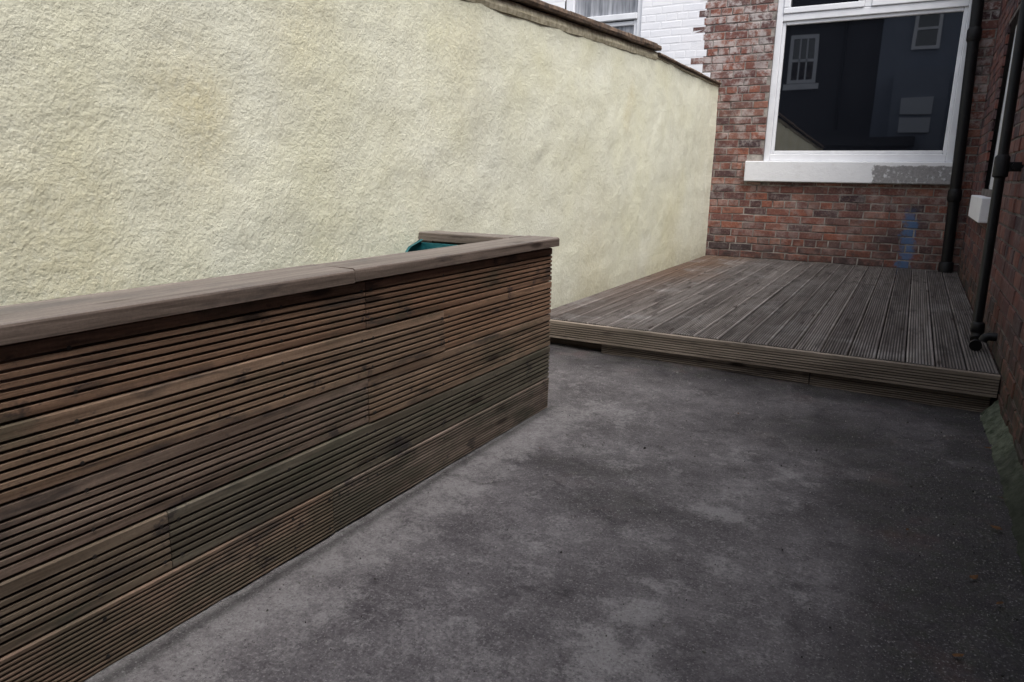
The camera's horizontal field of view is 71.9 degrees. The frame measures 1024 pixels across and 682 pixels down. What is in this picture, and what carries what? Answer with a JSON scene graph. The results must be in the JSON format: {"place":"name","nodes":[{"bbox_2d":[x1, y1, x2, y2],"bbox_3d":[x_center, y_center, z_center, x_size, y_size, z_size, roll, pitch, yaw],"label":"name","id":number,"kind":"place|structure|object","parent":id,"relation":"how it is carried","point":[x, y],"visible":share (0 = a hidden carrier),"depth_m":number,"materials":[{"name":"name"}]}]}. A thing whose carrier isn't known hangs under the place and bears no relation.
{"place":"outdoors","nodes":[
{"label":"outdoors","id":0,"kind":"place"},
{"bbox_2d":[82,342,1023,681],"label":"concrete yard","id":1,"kind":"structure","parent":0,"point":[468,586],"depth_m":1.89,"materials":[{"name":"grey concrete"}]},
{"bbox_2d":[0,231,559,681],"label":"timber planter","id":2,"kind":"object","parent":1,"relation":"on","point":[172,455],"visible":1,"depth_m":1.63,"materials":[{"name":"brown wood"}]},
{"bbox_2d":[202,365,1018,681],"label":"loose grit","id":3,"kind":"object","parent":1,"relation":"on","point":[792,543],"visible":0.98,"depth_m":2.09,"materials":[{"name":"grey gravel"}]},
{"bbox_2d":[539,412,1003,656],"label":"fallen leaves","id":4,"kind":"object","parent":1,"relation":"on","point":[975,577],"visible":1,"depth_m":1.81,"materials":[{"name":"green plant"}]},
{"bbox_2d":[549,255,999,412],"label":"timber deck","id":5,"kind":"structure","parent":1,"relation":"on","point":[793,321],"depth_m":4.06,"materials":[{"name":"brown wood"}]},
{"bbox_2d":[938,0,984,273],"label":"soil pipe","id":6,"kind":"object","parent":5,"relation":"on","point":[973,39],"visible":0.89,"depth_m":6.23,"materials":[{"name":"black plastic"}]},
{"bbox_2d":[969,0,1023,350],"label":"rainwater pipe","id":7,"kind":"object","parent":5,"relation":"on","point":[1003,166],"visible":0.95,"depth_m":3.41,"materials":[{"name":"black plastic"}]},
{"bbox_2d":[980,400,1023,575],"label":"cement fillet","id":8,"kind":"object","parent":1,"relation":"on","point":[1010,470],"visible":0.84,"depth_m":2.45,"materials":[{"name":"grey concrete"}]},
{"bbox_2d":[541,0,709,76],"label":"facade bricks","id":9,"kind":"object","parent":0,"point":[674,24],"visible":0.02,"depth_m":7.36,"materials":[{"name":"white brick"}]},
{"bbox_2d":[549,0,706,72],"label":"white mortar","id":10,"kind":"object","parent":9,"relation":"attached to","point":[696,45],"depth_m":7.31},
{"bbox_2d":[636,0,641,36],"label":"frame","id":11,"kind":"object","parent":9,"relation":"attached to","point":[639,16],"visible":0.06,"depth_m":7.53,"materials":[{"name":"white plastic"}]},
{"bbox_3d":[0.966,-2.864,7.840,1.020,0.098,0.079,8,15,28],"label":"neighbouring sill","id":12,"kind":"object","parent":9,"relation":"attached to","visible":0},
{"bbox_2d":[566,0,574,11],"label":"frame","id":13,"kind":"object","parent":12,"relation":"on","point":[570,5],"visible":0.2,"depth_m":7.87,"materials":[{"name":"white plastic"}]},
{"bbox_2d":[575,0,637,33],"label":"window pane","id":14,"kind":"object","parent":13,"relation":"attached to","point":[589,8],"visible":0.33,"depth_m":7.71,"materials":[{"name":"grey glass"}]},
{"bbox_2d":[605,21,633,26],"bbox_3d":[1.028,-3.467,7.762,0.668,0.040,0.040,8,15,28],"label":"rail","id":15,"kind":"object","parent":14,"relation":"attached to","point":[626,23],"visible":0.46,"depth_m":7.66,"materials":[{"name":"white plastic"}]},
{"bbox_2d":[588,12,636,22],"bbox_3d":[1.021,-3.527,7.735,0.748,0.060,0.070,8,15,28],"label":"meeting rail","id":16,"kind":"object","parent":13,"relation":"attached to","point":[618,17],"visible":0.56,"depth_m":7.65,"materials":[{"name":"white plastic"}]},
{"bbox_2d":[848,289,953,362],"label":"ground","id":17,"kind":"structure","parent":0,"point":[907,328],"depth_m":5.16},
{"bbox_2d":[0,0,718,308],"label":"rendered garden wall","id":18,"kind":"structure","parent":17,"relation":"on","point":[144,143],"depth_m":2.56,"materials":[{"name":"beige paint"}]},
{"bbox_2d":[466,0,657,59],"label":"mortar band","id":19,"kind":"object","parent":18,"relation":"attached to","point":[516,9],"visible":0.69,"depth_m":4.07,"materials":[{"name":"beige concrete"}]},
{"bbox_2d":[515,0,547,10],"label":"coping tile","id":20,"kind":"object","parent":19,"relation":"on","point":[538,5],"visible":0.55,"depth_m":3.75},
{"bbox_2d":[540,3,571,18],"bbox_3d":[0.170,-1.870,4.019,0.240,0.052,0.297,8,15,28],"label":"coping tile","id":21,"kind":"object","parent":19,"relation":"on","point":[558,11],"visible":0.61,"depth_m":3.96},
{"bbox_2d":[563,11,592,25],"bbox_3d":[0.318,-1.942,4.273,0.241,0.054,0.298,8,15,28],"label":"coping tile","id":22,"kind":"object","parent":19,"relation":"on","point":[578,19],"visible":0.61,"depth_m":4.21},
{"bbox_2d":[583,19,610,32],"bbox_3d":[0.469,-2.011,4.528,0.244,0.058,0.300,8,15,28],"label":"coping tile","id":23,"kind":"object","parent":19,"relation":"on","point":[601,27],"visible":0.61,"depth_m":4.47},
{"bbox_2d":[604,27,628,38],"bbox_3d":[0.625,-2.087,4.799,0.240,0.056,0.332,8,15,28],"label":"coping tile","id":24,"kind":"object","parent":19,"relation":"on","point":[617,33],"visible":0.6,"depth_m":4.74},
{"bbox_2d":[622,32,642,44],"bbox_3d":[0.779,-2.161,5.063,0.241,0.058,0.286,8,15,28],"label":"coping tile","id":25,"kind":"object","parent":19,"relation":"on","point":[634,39],"visible":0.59,"depth_m":5.00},
{"bbox_2d":[639,38,657,49],"bbox_3d":[0.932,-2.232,5.319,0.247,0.058,0.317,8,15,28],"label":"coping tile","id":26,"kind":"object","parent":19,"relation":"on","point":[649,44],"visible":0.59,"depth_m":5.26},
{"bbox_2d":[653,45,661,50],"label":"coping tile","id":27,"kind":"object","parent":19,"relation":"on","point":[659,48],"visible":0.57,"depth_m":5.47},
{"bbox_2d":[657,57,718,86],"bbox_3d":[1.558,-2.428,6.425,0.182,0.022,1.990,8,15,28],"label":"mortar band","id":28,"kind":"object","parent":18,"relation":"attached to","point":[682,69],"visible":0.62,"depth_m":6.23,"materials":[{"name":"grey concrete"}]},
{"bbox_2d":[658,52,675,62],"bbox_3d":[1.167,-2.301,5.754,0.228,0.026,0.413,8,15,28],"label":"coping tile","id":29,"kind":"object","parent":28,"relation":"on","point":[663,56],"visible":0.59,"depth_m":5.66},
{"bbox_2d":[674,61,690,69],"bbox_3d":[1.383,-2.385,6.127,0.230,0.025,0.453,8,15,28],"label":"coping tile","id":30,"kind":"object","parent":28,"relation":"on","point":[682,65],"visible":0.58,"depth_m":6.06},
{"bbox_2d":[688,67,702,75],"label":"coping tile","id":31,"kind":"object","parent":28,"relation":"on","point":[694,71],"visible":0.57,"depth_m":6.44,"materials":[{"name":"brown stone"}]},
{"bbox_2d":[701,74,714,81],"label":"coping tile","id":32,"kind":"object","parent":28,"relation":"on","point":[708,78],"visible":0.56,"depth_m":6.81,"materials":[{"name":"brown stone"}]},
{"bbox_2d":[691,0,1000,283],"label":"facade bricks","id":33,"kind":"object","parent":17,"relation":"on","point":[733,153],"visible":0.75,"depth_m":7.04,"materials":[{"name":"red brick"}]},
{"bbox_2d":[744,161,952,184],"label":"stone sill","id":34,"kind":"structure","parent":33,"relation":"attached to","point":[935,173],"depth_m":6.76,"materials":[{"name":"paint"}]},
{"bbox_2d":[763,7,777,157],"bbox_3d":[2.606,-2.771,7.083,0.050,1.884,0.238,8,15,28],"label":"reveal","id":35,"kind":"object","parent":34,"relation":"on","point":[770,83],"visible":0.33,"depth_m":7.02,"materials":[{"name":"red brick"}]},
{"bbox_2d":[763,0,784,160],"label":"frame","id":36,"kind":"object","parent":34,"relation":"on","point":[774,80],"visible":0.8,"depth_m":7.00,"materials":[{"name":"white plastic"}]},
{"bbox_2d":[771,22,786,153],"bbox_3d":[2.655,-2.505,7.031,0.031,1.243,0.042,8,15,28],"label":"bead","id":37,"kind":"object","parent":36,"relation":"attached to","point":[778,87],"visible":1,"depth_m":7.01,"materials":[{"name":"white plastic"}]},
{"bbox_2d":[783,0,969,21],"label":"transom","id":38,"kind":"object","parent":36,"relation":"attached to","point":[920,6],"visible":1,"depth_m":6.47,"materials":[{"name":"white plastic"}]},
{"bbox_2d":[784,1,864,13],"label":"opener","id":39,"kind":"object","parent":38,"relation":"on","point":[827,7],"visible":1,"depth_m":6.66,"materials":[{"name":"white plastic"}]},
{"bbox_2d":[784,0,790,7],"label":"opener","id":40,"kind":"object","parent":39,"relation":"on","point":[787,3],"visible":1,"depth_m":6.80,"materials":[{"name":"white plastic"}]},
{"bbox_2d":[865,0,871,6],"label":"mullion","id":41,"kind":"object","parent":38,"relation":"on","point":[868,3],"visible":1,"depth_m":6.49,"materials":[{"name":"white plastic"}]},
{"bbox_2d":[786,7,963,25],"bbox_3d":[3.320,-3.000,6.535,1.471,0.032,0.042,8,15,28],"label":"bead","id":42,"kind":"object","parent":38,"relation":"attached to","point":[910,13],"visible":1,"depth_m":6.49,"materials":[{"name":"white plastic"}]},
{"bbox_2d":[872,0,940,6],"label":"opener","id":43,"kind":"object","parent":38,"relation":"on","point":[883,2],"visible":1,"depth_m":6.39,"materials":[{"name":"white plastic"}]},
{"bbox_2d":[769,154,945,161],"bbox_3d":[3.296,-1.769,6.818,1.536,0.070,0.060,8,15,28],"label":"frame bottom","id":44,"kind":"object","parent":34,"relation":"on","point":[870,157],"visible":0.94,"depth_m":6.76,"materials":[{"name":"white plastic"}]},
{"bbox_2d":[774,150,942,153],"bbox_3d":[3.301,-1.821,6.814,1.471,0.031,0.042,8,15,28],"label":"bead","id":45,"kind":"object","parent":44,"relation":"on","point":[860,152],"visible":1,"depth_m":6.78,"materials":[{"name":"white plastic"}]},
{"bbox_2d":[774,0,966,152],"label":"glass","id":46,"kind":"object","parent":45,"relation":"on","point":[881,84],"visible":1,"depth_m":6.65,"materials":[{"name":"black glass"}]},
{"bbox_2d":[945,0,971,161],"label":"frame","id":47,"kind":"object","parent":34,"relation":"on","point":[951,143],"visible":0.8,"depth_m":6.31,"materials":[{"name":"white plastic"}]},
{"bbox_2d":[942,7,968,153],"bbox_3d":[3.967,-2.316,6.319,0.031,1.243,0.042,8,15,28],"label":"bead","id":48,"kind":"object","parent":47,"relation":"attached to","point":[959,53],"visible":1,"depth_m":6.30,"materials":[{"name":"white plastic"}]},
{"bbox_2d":[702,0,1001,287],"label":"facade mortar","id":49,"kind":"object","parent":33,"relation":"attached to","point":[754,157],"visible":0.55,"depth_m":7.04,"materials":[{"name":"grey concrete"}]},
{"bbox_2d":[958,0,1023,469],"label":"side bricks","id":50,"kind":"object","parent":17,"relation":"on","point":[1009,389],"visible":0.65,"depth_m":3.58,"materials":[{"name":"red brick"}]},
{"bbox_2d":[989,25,1016,189],"bbox_3d":[3.404,-1.595,4.793,0.050,1.195,1.000,8,15,28],"label":"window","id":51,"kind":"structure","parent":50,"relation":"in","point":[996,151],"depth_m":5.14,"materials":[{"name":"white plastic"}]},
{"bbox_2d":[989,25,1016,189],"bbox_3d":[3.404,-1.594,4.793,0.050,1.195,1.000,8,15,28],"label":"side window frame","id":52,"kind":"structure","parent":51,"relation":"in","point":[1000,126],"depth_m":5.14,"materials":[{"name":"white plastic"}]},
{"bbox_2d":[959,2,1023,456],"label":"side mortar","id":53,"kind":"object","parent":17,"relation":"on","point":[986,192],"visible":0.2,"depth_m":3.69,"materials":[{"name":"grey concrete"}]},
{"bbox_2d":[968,195,990,222],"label":"wall-mounted utility box","id":54,"kind":"structure","parent":53,"relation":"attached to","point":[979,208],"depth_m":4.60,"materials":[{"name":"paint"}]},
{"bbox_2d":[983,8,1019,188],"bbox_3d":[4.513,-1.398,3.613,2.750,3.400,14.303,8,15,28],"label":"pipe","id":55,"kind":"object","parent":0,"point":[1014,22],"depth_m":7.67,"materials":[{"name":"black plastic"}]},
{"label":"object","id":56,"kind":"object","parent":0,"visible":0},
{"bbox_2d":[633,19,636,34],"bbox_3d":[1.333,-3.208,7.645,0.039,0.508,0.040,8,15,28],"label":"sash","id":57,"kind":"object","parent":56,"relation":"on","point":[635,25],"visible":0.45,"depth_m":7.59,"materials":[{"name":"white plastic"}]}
]}

